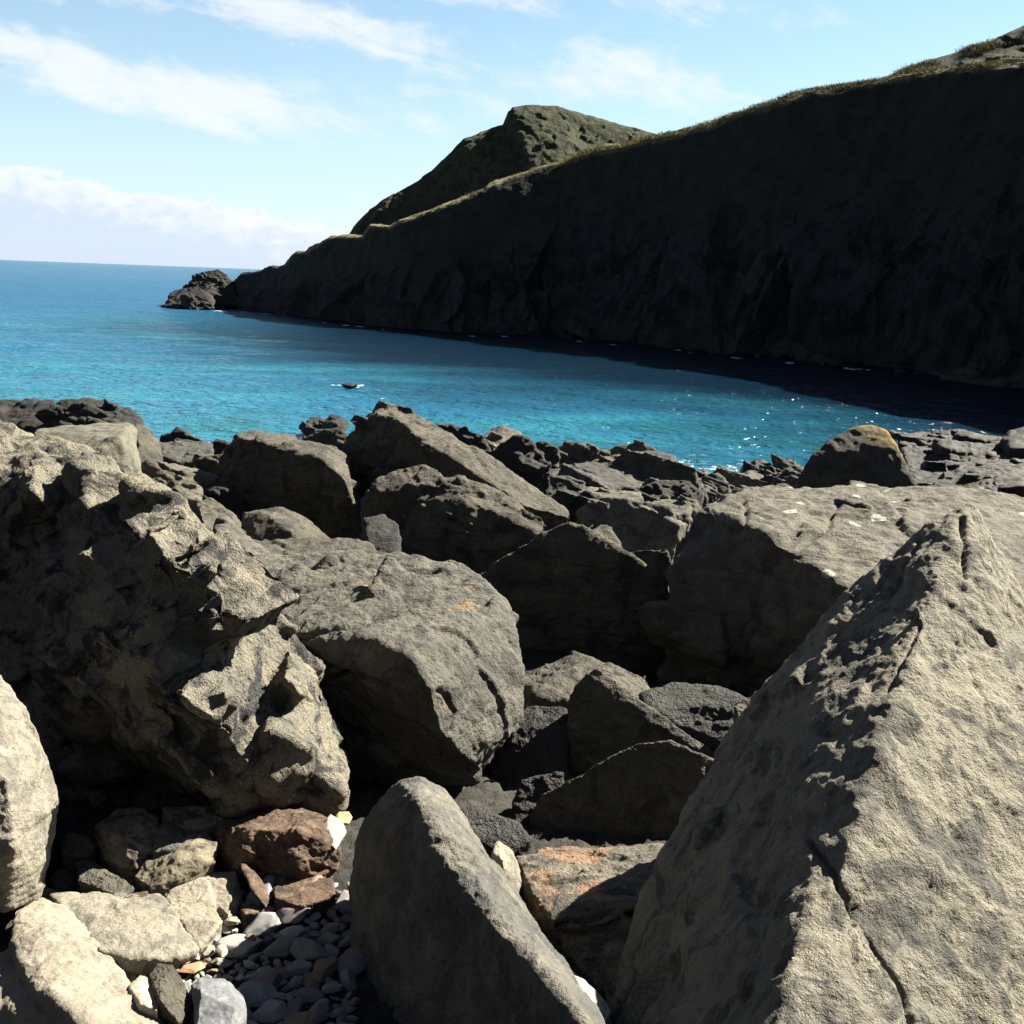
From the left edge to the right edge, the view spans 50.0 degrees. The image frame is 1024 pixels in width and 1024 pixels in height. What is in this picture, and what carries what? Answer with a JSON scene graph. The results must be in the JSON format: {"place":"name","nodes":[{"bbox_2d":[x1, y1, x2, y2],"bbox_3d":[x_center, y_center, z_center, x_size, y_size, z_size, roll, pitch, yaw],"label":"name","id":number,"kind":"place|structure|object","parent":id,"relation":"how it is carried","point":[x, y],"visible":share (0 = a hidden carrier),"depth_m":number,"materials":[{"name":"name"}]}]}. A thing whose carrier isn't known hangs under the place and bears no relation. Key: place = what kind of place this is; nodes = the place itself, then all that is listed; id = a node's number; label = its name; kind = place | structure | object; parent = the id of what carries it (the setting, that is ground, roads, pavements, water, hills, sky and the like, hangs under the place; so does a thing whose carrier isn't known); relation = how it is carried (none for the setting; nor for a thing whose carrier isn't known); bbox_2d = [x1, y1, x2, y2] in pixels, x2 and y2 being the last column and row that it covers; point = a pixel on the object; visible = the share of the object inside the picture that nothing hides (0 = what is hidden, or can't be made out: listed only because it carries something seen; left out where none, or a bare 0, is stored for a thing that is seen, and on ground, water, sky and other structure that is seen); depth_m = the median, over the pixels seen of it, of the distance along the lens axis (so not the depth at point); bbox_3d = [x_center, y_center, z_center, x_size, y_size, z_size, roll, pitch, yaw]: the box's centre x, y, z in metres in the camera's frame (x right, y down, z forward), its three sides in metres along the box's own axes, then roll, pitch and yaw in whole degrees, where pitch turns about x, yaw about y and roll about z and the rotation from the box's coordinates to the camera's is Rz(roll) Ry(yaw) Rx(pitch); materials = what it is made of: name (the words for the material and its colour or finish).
{"place":"outdoors","nodes":[
{"label":"outdoors","id":0,"kind":"place"},
{"bbox_2d":[34,422,141,472],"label":"pale block","id":1,"kind":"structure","parent":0,"point":[117,442],"depth_m":9.68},
{"bbox_2d":[0,588,734,1023],"bbox_3d":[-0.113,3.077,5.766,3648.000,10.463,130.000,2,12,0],"label":"ground","id":2,"kind":"structure","parent":0,"point":[494,794],"depth_m":3.51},
{"bbox_2d":[0,398,56,433],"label":"edge shore rock","id":3,"kind":"object","parent":2,"relation":"on","point":[20,414],"visible":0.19,"depth_m":17.65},
{"bbox_2d":[0,675,59,912],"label":"pale boulder","id":4,"kind":"object","parent":2,"relation":"on","point":[29,800],"visible":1,"depth_m":2.79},
{"bbox_2d":[50,869,75,891],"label":"round stone","id":5,"kind":"object","parent":2,"relation":"on","point":[63,880],"visible":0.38,"depth_m":3.07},
{"bbox_2d":[59,832,95,876],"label":"rusty stone","id":6,"kind":"object","parent":2,"relation":"on","point":[74,847],"visible":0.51,"depth_m":3.13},
{"bbox_2d":[0,897,163,1023],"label":"pale slab","id":7,"kind":"structure","parent":2,"relation":"on","point":[57,966],"depth_m":2.55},
{"bbox_2d":[35,398,144,427],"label":"dark ridge rock","id":8,"kind":"object","parent":2,"relation":"on","point":[84,411],"visible":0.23,"depth_m":16.72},
{"bbox_2d":[74,860,137,894],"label":"speckled stone","id":9,"kind":"object","parent":2,"relation":"on","point":[91,875],"visible":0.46,"depth_m":3.03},
{"bbox_2d":[42,888,199,978],"bbox_3d":[-1.004,1.151,2.905,0.293,0.277,0.542,-8,16,-39],"label":"tan slab","id":10,"kind":"object","parent":2,"relation":"on","point":[138,936],"depth_m":2.78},
{"bbox_2d":[94,807,159,884],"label":"crumbly stone","id":11,"kind":"object","parent":2,"relation":"on","point":[124,846],"visible":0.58,"depth_m":3.13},
{"bbox_2d":[128,975,159,1017],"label":"cream stone","id":12,"kind":"object","parent":2,"relation":"on","point":[140,990],"visible":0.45,"depth_m":2.50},
{"bbox_2d":[134,423,162,464],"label":"brown flank rock","id":13,"kind":"object","parent":2,"relation":"on","point":[149,444],"visible":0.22,"depth_m":14.48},
{"bbox_2d":[141,459,181,492],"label":"triangle stone","id":14,"kind":"object","parent":2,"relation":"on","point":[154,472],"visible":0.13,"depth_m":10.93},
{"bbox_2d":[151,820,186,857],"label":"grey stone","id":15,"kind":"object","parent":2,"relation":"on","point":[168,836],"visible":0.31,"depth_m":3.16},
{"bbox_2d":[148,963,190,1023],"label":"stone","id":16,"kind":"object","parent":2,"relation":"on","point":[169,989],"visible":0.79,"depth_m":2.51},
{"bbox_2d":[0,419,349,818],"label":"craggy boulder","id":17,"kind":"object","parent":2,"relation":"on","point":[155,654],"visible":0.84,"depth_m":3.42,"materials":[{"name":"stone"}]},
{"bbox_2d":[134,831,219,895],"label":"elongated stone","id":18,"kind":"object","parent":2,"relation":"on","point":[191,857],"visible":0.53,"depth_m":3.06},
{"bbox_2d":[159,427,202,442],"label":"shore rock","id":19,"kind":"object","parent":2,"relation":"on","point":[177,433],"visible":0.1,"depth_m":22.41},
{"bbox_2d":[161,439,213,465],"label":"flat shore slab","id":20,"kind":"structure","parent":2,"relation":"on","point":[180,452],"depth_m":18.97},
{"bbox_2d":[157,461,219,490],"bbox_3d":[-3.945,0.039,13.315,0.753,1.339,0.777,2,12,0],"label":"tan ledge","id":21,"kind":"object","parent":2,"relation":"on","point":[204,480],"visible":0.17,"depth_m":13.07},
{"bbox_2d":[176,482,202,514],"bbox_3d":[-3.366,0.259,11.262,0.639,1.141,0.815,2,12,0],"label":"tan ledge","id":22,"kind":"object","parent":2,"relation":"on","point":[192,493],"visible":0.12,"depth_m":10.98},
{"bbox_2d":[178,962,204,973],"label":"pebble","id":23,"kind":"object","parent":2,"relation":"on","point":[193,968],"visible":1,"depth_m":2.69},
{"bbox_2d":[162,806,224,859],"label":"ledge stone","id":24,"kind":"object","parent":2,"relation":"on","point":[189,820],"visible":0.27,"depth_m":3.24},
{"bbox_2d":[163,871,243,959],"bbox_3d":[-0.825,1.155,2.969,0.206,0.253,0.386,-3,13,-21],"label":"cracked slab","id":25,"kind":"object","parent":2,"relation":"on","point":[202,905],"depth_m":2.95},
{"bbox_2d":[184,453,226,486],"bbox_3d":[-4.481,-0.242,16.733,1.106,1.411,0.551,2,12,0],"label":"dark ledge","id":26,"kind":"object","parent":2,"relation":"on","point":[214,464],"visible":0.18,"depth_m":16.56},
{"bbox_2d":[191,978,246,1023],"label":"blocky pebble","id":27,"kind":"object","parent":2,"relation":"on","point":[218,1001],"visible":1,"depth_m":2.47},
{"bbox_2d":[196,497,245,533],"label":"ribbed rock","id":28,"kind":"object","parent":2,"relation":"on","point":[210,510],"visible":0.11,"depth_m":9.33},
{"bbox_2d":[202,486,243,529],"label":"crevice rock","id":29,"kind":"object","parent":2,"relation":"on","point":[228,499],"visible":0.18,"depth_m":12.51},
{"bbox_2d":[214,934,262,958],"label":"pebble","id":30,"kind":"object","parent":2,"relation":"on","point":[239,946],"visible":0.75,"depth_m":2.78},
{"bbox_2d":[213,516,269,553],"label":"shoulder rock","id":31,"kind":"object","parent":2,"relation":"on","point":[228,526],"visible":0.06,"depth_m":7.24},
{"bbox_2d":[240,905,263,930],"bbox_3d":[-0.698,1.114,2.945,0.064,0.138,0.084,2,12,0],"label":"short sliver","id":32,"kind":"object","parent":2,"relation":"on","point":[249,914],"visible":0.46,"depth_m":2.91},
{"bbox_2d":[240,863,268,907],"bbox_3d":[-0.710,1.072,3.032,0.073,0.163,0.242,-1,13,-16],"label":"upright sliver","id":33,"kind":"object","parent":2,"relation":"on","point":[256,885],"visible":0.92,"depth_m":2.99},
{"bbox_2d":[237,980,278,1007],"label":"pebble","id":34,"kind":"object","parent":2,"relation":"on","point":[257,993],"visible":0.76,"depth_m":2.61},
{"bbox_2d":[246,875,274,905],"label":"pebble","id":35,"kind":"object","parent":2,"relation":"on","point":[268,881],"visible":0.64,"depth_m":3.03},
{"bbox_2d":[242,912,280,938],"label":"pebble","id":36,"kind":"object","parent":2,"relation":"on","point":[261,925],"visible":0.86,"depth_m":2.85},
{"bbox_2d":[250,970,282,988],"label":"pebble","id":37,"kind":"object","parent":2,"relation":"on","point":[275,977],"visible":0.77,"depth_m":2.65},
{"bbox_2d":[249,999,288,1023],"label":"pebble","id":38,"kind":"object","parent":2,"relation":"on","point":[271,1011],"visible":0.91,"depth_m":2.54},
{"bbox_2d":[211,807,341,888],"bbox_3d":[-0.697,1.013,3.267,0.406,0.316,0.392,2,12,0],"label":"red brown block","id":39,"kind":"object","parent":2,"relation":"on","point":[292,844],"depth_m":3.12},
{"bbox_2d":[324,814,345,849],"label":"cream corner stone","id":40,"kind":"object","parent":39,"relation":"on","point":[335,826],"visible":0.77,"depth_m":3.19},
{"bbox_2d":[262,936,293,961],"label":"pebble","id":41,"kind":"object","parent":2,"relation":"on","point":[279,947],"visible":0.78,"depth_m":2.77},
{"bbox_2d":[242,507,329,540],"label":"curved stone","id":42,"kind":"object","parent":2,"relation":"on","point":[271,524],"visible":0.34,"depth_m":10.95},
{"bbox_2d":[223,430,361,538],"bbox_3d":[-2.576,-0.021,13.113,1.916,1.762,1.818,2,12,0],"label":"box boulder","id":43,"kind":"object","parent":2,"relation":"on","point":[316,484],"visible":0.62,"depth_m":12.61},
{"bbox_2d":[279,925,305,937],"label":"pebble","id":44,"kind":"object","parent":2,"relation":"on","point":[293,931],"visible":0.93,"depth_m":2.84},
{"bbox_2d":[275,907,311,923],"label":"pebble","id":45,"kind":"object","parent":2,"relation":"on","point":[289,915],"visible":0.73,"depth_m":2.92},
{"bbox_2d":[286,997,302,1013],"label":"pebble","id":46,"kind":"object","parent":2,"relation":"on","point":[295,1005],"visible":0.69,"depth_m":2.57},
{"bbox_2d":[286,958,313,976],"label":"pebble","id":47,"kind":"object","parent":2,"relation":"on","point":[299,967],"visible":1,"depth_m":2.71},
{"bbox_2d":[283,1011,316,1023],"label":"pebble","id":48,"kind":"object","parent":2,"relation":"on","point":[304,1017],"visible":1,"depth_m":2.53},
{"bbox_2d":[273,877,336,923],"bbox_3d":[-0.574,1.101,3.050,0.191,0.158,0.219,2,12,0],"label":"shaded slab","id":49,"kind":"object","parent":2,"relation":"on","point":[319,895],"depth_m":2.98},
{"bbox_2d":[289,937,329,964],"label":"pebble","id":50,"kind":"object","parent":2,"relation":"on","point":[311,951],"visible":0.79,"depth_m":2.77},
{"bbox_2d":[294,986,325,1003],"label":"pebble","id":51,"kind":"object","parent":2,"relation":"on","point":[310,995],"visible":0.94,"depth_m":2.61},
{"bbox_2d":[252,537,386,555],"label":"flat textured rock","id":52,"kind":"object","parent":2,"relation":"on","point":[292,546],"visible":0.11,"depth_m":9.98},
{"bbox_2d":[309,1001,331,1023],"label":"pebble","id":53,"kind":"object","parent":2,"relation":"on","point":[321,1011],"visible":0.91,"depth_m":2.55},
{"bbox_2d":[301,428,347,448],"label":"brown shore rock","id":54,"kind":"object","parent":2,"relation":"on","point":[335,437],"visible":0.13,"depth_m":19.29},
{"bbox_2d":[310,956,338,983],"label":"pebble","id":55,"kind":"object","parent":2,"relation":"on","point":[323,969],"visible":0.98,"depth_m":2.70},
{"bbox_2d":[314,932,343,945],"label":"pebble","id":56,"kind":"object","parent":2,"relation":"on","point":[333,939],"visible":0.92,"depth_m":2.85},
{"bbox_2d":[322,981,343,993],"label":"pebble","id":57,"kind":"object","parent":2,"relation":"on","point":[332,987],"visible":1,"depth_m":2.62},
{"bbox_2d":[335,890,350,914],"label":"pebble","id":58,"kind":"object","parent":2,"relation":"on","point":[343,905],"visible":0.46,"depth_m":3.01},
{"bbox_2d":[339,969,356,990],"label":"pebble","id":59,"kind":"object","parent":2,"relation":"on","point":[347,977],"visible":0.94,"depth_m":2.68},
{"bbox_2d":[335,946,364,975],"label":"pebble","id":60,"kind":"object","parent":2,"relation":"on","point":[351,959],"visible":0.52,"depth_m":2.74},
{"bbox_2d":[362,514,401,552],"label":"crevice stone","id":61,"kind":"object","parent":2,"relation":"on","point":[381,533],"visible":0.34,"depth_m":10.65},
{"bbox_2d":[253,550,524,787],"bbox_3d":[-0.641,0.773,4.710,1.379,1.221,1.874,2,12,0],"label":"rounded boulder","id":62,"kind":"object","parent":2,"relation":"on","point":[420,656],"visible":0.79,"depth_m":4.10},
{"bbox_2d":[359,464,545,573],"bbox_3d":[-0.620,0.268,11.395,1.992,1.382,1.145,4,12,9],"label":"shaded double rock","id":63,"kind":"object","parent":2,"relation":"on","point":[474,526],"visible":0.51,"depth_m":11.05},
{"bbox_2d":[342,400,568,530],"bbox_3d":[-0.788,-0.097,13.168,2.836,2.250,2.962,2,12,0],"label":"peaked boulder","id":64,"kind":"object","parent":2,"relation":"on","point":[384,439],"visible":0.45,"depth_m":12.77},
{"bbox_2d":[437,423,491,454],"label":"dark slope rock","id":65,"kind":"object","parent":2,"relation":"on","point":[465,435],"visible":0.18,"depth_m":19.77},
{"bbox_2d":[349,776,611,1023],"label":"pointed boulder","id":66,"kind":"object","parent":2,"relation":"on","point":[445,928],"visible":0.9,"depth_m":2.52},
{"bbox_2d":[460,806,531,859],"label":"dark rock","id":67,"kind":"object","parent":2,"relation":"on","point":[490,829],"visible":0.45,"depth_m":3.33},
{"bbox_2d":[484,425,521,452],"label":"pale crest rock","id":68,"kind":"object","parent":2,"relation":"on","point":[495,437],"visible":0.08,"depth_m":20.63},
{"bbox_2d":[490,841,521,893],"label":"upright stone","id":69,"kind":"object","parent":2,"relation":"on","point":[503,856],"visible":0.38,"depth_m":3.00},
{"bbox_2d":[491,434,550,493],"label":"black pyramid rock","id":70,"kind":"object","parent":2,"relation":"on","point":[522,456],"visible":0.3,"depth_m":18.09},
{"bbox_2d":[487,706,568,785],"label":"rock","id":71,"kind":"object","parent":2,"relation":"on","point":[536,743],"visible":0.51,"depth_m":4.27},
{"bbox_2d":[512,771,564,828],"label":"leaning rock","id":72,"kind":"object","parent":2,"relation":"on","point":[530,791],"visible":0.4,"depth_m":3.73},
{"bbox_2d":[521,649,566,675],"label":"hidden slab","id":73,"kind":"structure","parent":2,"relation":"on","point":[533,661],"depth_m":6.64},
{"bbox_2d":[535,441,560,468],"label":"wedge shore rock","id":74,"kind":"object","parent":2,"relation":"on","point":[549,451],"visible":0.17,"depth_m":22.44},
{"bbox_2d":[548,488,599,522],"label":"filler rock","id":75,"kind":"object","parent":2,"relation":"on","point":[572,502],"visible":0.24,"depth_m":14.15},
{"bbox_2d":[480,522,668,687],"bbox_3d":[0.395,0.587,6.859,1.266,1.090,0.337,2,12,0],"label":"dark wedge","id":76,"kind":"object","parent":2,"relation":"on","point":[567,588],"visible":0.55,"depth_m":6.73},
{"bbox_2d":[557,440,609,464],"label":"mottled rock","id":77,"kind":"object","parent":2,"relation":"on","point":[570,452],"visible":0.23,"depth_m":23.11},
{"bbox_2d":[523,651,649,709],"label":"sloping slab","id":78,"kind":"structure","parent":2,"relation":"on","point":[553,684],"depth_m":5.53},
{"bbox_2d":[517,842,664,999],"bbox_3d":[0.320,1.265,3.047,0.635,0.517,0.928,2,12,0],"label":"layered rock","id":79,"kind":"object","parent":2,"relation":"on","point":[581,902],"visible":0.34,"depth_m":2.97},
{"bbox_2d":[575,976,610,1021],"bbox_3d":[0.156,1.033,2.293,0.104,0.132,0.116,2,12,0],"label":"white sliver","id":80,"kind":"object","parent":2,"relation":"on","point":[597,999],"visible":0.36,"depth_m":2.29,"materials":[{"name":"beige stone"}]},
{"bbox_2d":[592,525,621,546],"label":"peak rock","id":81,"kind":"object","parent":2,"relation":"on","point":[606,531],"visible":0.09,"depth_m":8.17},
{"bbox_2d":[578,486,643,501],"bbox_3d":[1.372,0.262,16.050,1.177,1.176,1.665,2,12,0],"label":"pale ledge","id":82,"kind":"object","parent":2,"relation":"on","point":[603,492],"visible":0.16,"depth_m":16.01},
{"bbox_2d":[529,740,713,839],"bbox_3d":[0.374,0.969,3.678,0.638,0.446,0.234,2,12,0],"label":"shaded rounded rock","id":83,"kind":"object","parent":2,"relation":"on","point":[646,790],"visible":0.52,"depth_m":3.62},
{"bbox_2d":[544,449,703,503],"bbox_3d":[1.813,-0.224,20.134,3.252,1.883,4.702,5,12,15],"label":"broad shore rock","id":84,"kind":"object","parent":2,"relation":"on","point":[628,468],"visible":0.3,"depth_m":19.61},
{"bbox_2d":[601,439,655,455],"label":"shore rock","id":85,"kind":"object","parent":2,"relation":"on","point":[637,445],"visible":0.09,"depth_m":26.16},
{"bbox_2d":[576,497,687,562],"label":"angular rock","id":86,"kind":"object","parent":2,"relation":"on","point":[633,525],"visible":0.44,"depth_m":12.17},
{"bbox_2d":[566,668,713,779],"bbox_3d":[0.512,0.881,4.352,0.603,0.528,0.169,2,12,0],"label":"lit edge rock","id":87,"kind":"object","parent":2,"relation":"on","point":[608,716],"visible":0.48,"depth_m":4.29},
{"bbox_2d":[630,550,671,590],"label":"crumbled rock","id":88,"kind":"object","parent":2,"relation":"on","point":[660,561],"visible":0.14,"depth_m":10.06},
{"bbox_2d":[627,480,702,521],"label":"black shelf rock","id":89,"kind":"object","parent":2,"relation":"on","point":[651,492],"visible":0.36,"depth_m":16.98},
{"bbox_2d":[646,494,701,561],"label":"tan shelf rock","id":90,"kind":"object","parent":2,"relation":"on","point":[685,509],"visible":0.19,"depth_m":13.71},
{"bbox_2d":[639,682,746,751],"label":"shadow rock","id":91,"kind":"object","parent":2,"relation":"on","point":[703,714],"visible":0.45,"depth_m":4.94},
{"bbox_2d":[701,481,721,507],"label":"shore stone","id":92,"kind":"object","parent":2,"relation":"on","point":[711,494],"visible":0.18,"depth_m":21.88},
{"bbox_2d":[701,473,731,494],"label":"shore stone","id":93,"kind":"object","parent":2,"relation":"on","point":[719,482],"visible":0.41,"depth_m":24.92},
{"bbox_2d":[713,467,766,493],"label":"shore stone","id":94,"kind":"object","parent":2,"relation":"on","point":[737,481],"visible":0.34,"depth_m":25.41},
{"bbox_2d":[740,459,771,472],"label":"shore stone","id":95,"kind":"object","parent":2,"relation":"on","point":[753,465],"visible":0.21,"depth_m":27.84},
{"bbox_2d":[760,468,800,488],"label":"shore stone","id":96,"kind":"object","parent":2,"relation":"on","point":[786,477],"visible":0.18,"depth_m":25.15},
{"bbox_2d":[771,454,802,472],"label":"shore stone","id":97,"kind":"object","parent":2,"relation":"on","point":[780,463],"visible":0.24,"depth_m":27.55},
{"bbox_2d":[606,503,1023,1023],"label":"steep boulder","id":98,"kind":"object","parent":2,"relation":"on","point":[844,844],"visible":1,"depth_m":2.34,"materials":[{"name":"stone"}]},
{"bbox_2d":[639,480,1023,697],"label":"wide flat boulder","id":99,"kind":"object","parent":2,"relation":"on","point":[762,579],"visible":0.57,"depth_m":6.29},
{"bbox_2d":[797,425,916,487],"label":"domed rock","id":100,"kind":"object","parent":2,"relation":"on","point":[869,454],"visible":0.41,"depth_m":17.26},
{"bbox_2d":[888,429,1023,496],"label":"ledge rock","id":101,"kind":"object","parent":2,"relation":"on","point":[953,457],"visible":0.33,"depth_m":24.43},
{"bbox_2d":[999,427,1023,458],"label":"edge rock","id":102,"kind":"object","parent":101,"relation":"on","point":[1011,443],"visible":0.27,"depth_m":25.52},
{"bbox_2d":[349,105,654,234],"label":"hill","id":103,"kind":"structure","parent":0,"point":[522,138],"depth_m":175.20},
{"bbox_2d":[0,260,1023,473],"bbox_3d":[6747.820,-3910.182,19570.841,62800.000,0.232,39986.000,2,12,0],"label":"water","id":104,"kind":"structure","parent":0,"point":[118,334],"depth_m":54.85,"materials":[{"name":"liquid"}]},
{"bbox_2d":[299,417,323,435],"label":"sea rock","id":105,"kind":"object","parent":104,"relation":"on","point":[310,426],"visible":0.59,"depth_m":33.27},
{"bbox_2d":[318,414,350,431],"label":"sea rock","id":106,"kind":"object","parent":104,"relation":"in","point":[335,421],"visible":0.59,"depth_m":33.40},
{"bbox_2d":[0,0,1023,268],"label":"sky","id":107,"kind":"structure","parent":0,"point":[239,134],"materials":[{"name":"blue"}]},
{"bbox_2d":[227,62,1023,378],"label":"headland","id":108,"kind":"structure","parent":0,"point":[879,224],"depth_m":84.60,"materials":[{"name":"stone"}]},
{"bbox_2d":[161,287,214,309],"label":"tip rock","id":109,"kind":"object","parent":108,"relation":"on","point":[191,298],"visible":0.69,"depth_m":134.06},
{"bbox_2d":[183,269,237,308],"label":"tip rock","id":110,"kind":"object","parent":108,"relation":"on","point":[217,284],"visible":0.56,"depth_m":138.46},
{"bbox_2d":[463,57,1023,195],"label":"grass","id":111,"kind":"structure","parent":108,"relation":"on","point":[931,69],"depth_m":87.14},
{"bbox_2d":[891,26,1023,74],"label":"hill","id":112,"kind":"structure","parent":0,"point":[1013,50],"depth_m":107.98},
{"bbox_2d":[890,25,1023,73],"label":"grass","id":113,"kind":"structure","parent":112,"relation":"on","point":[971,47],"depth_m":109.13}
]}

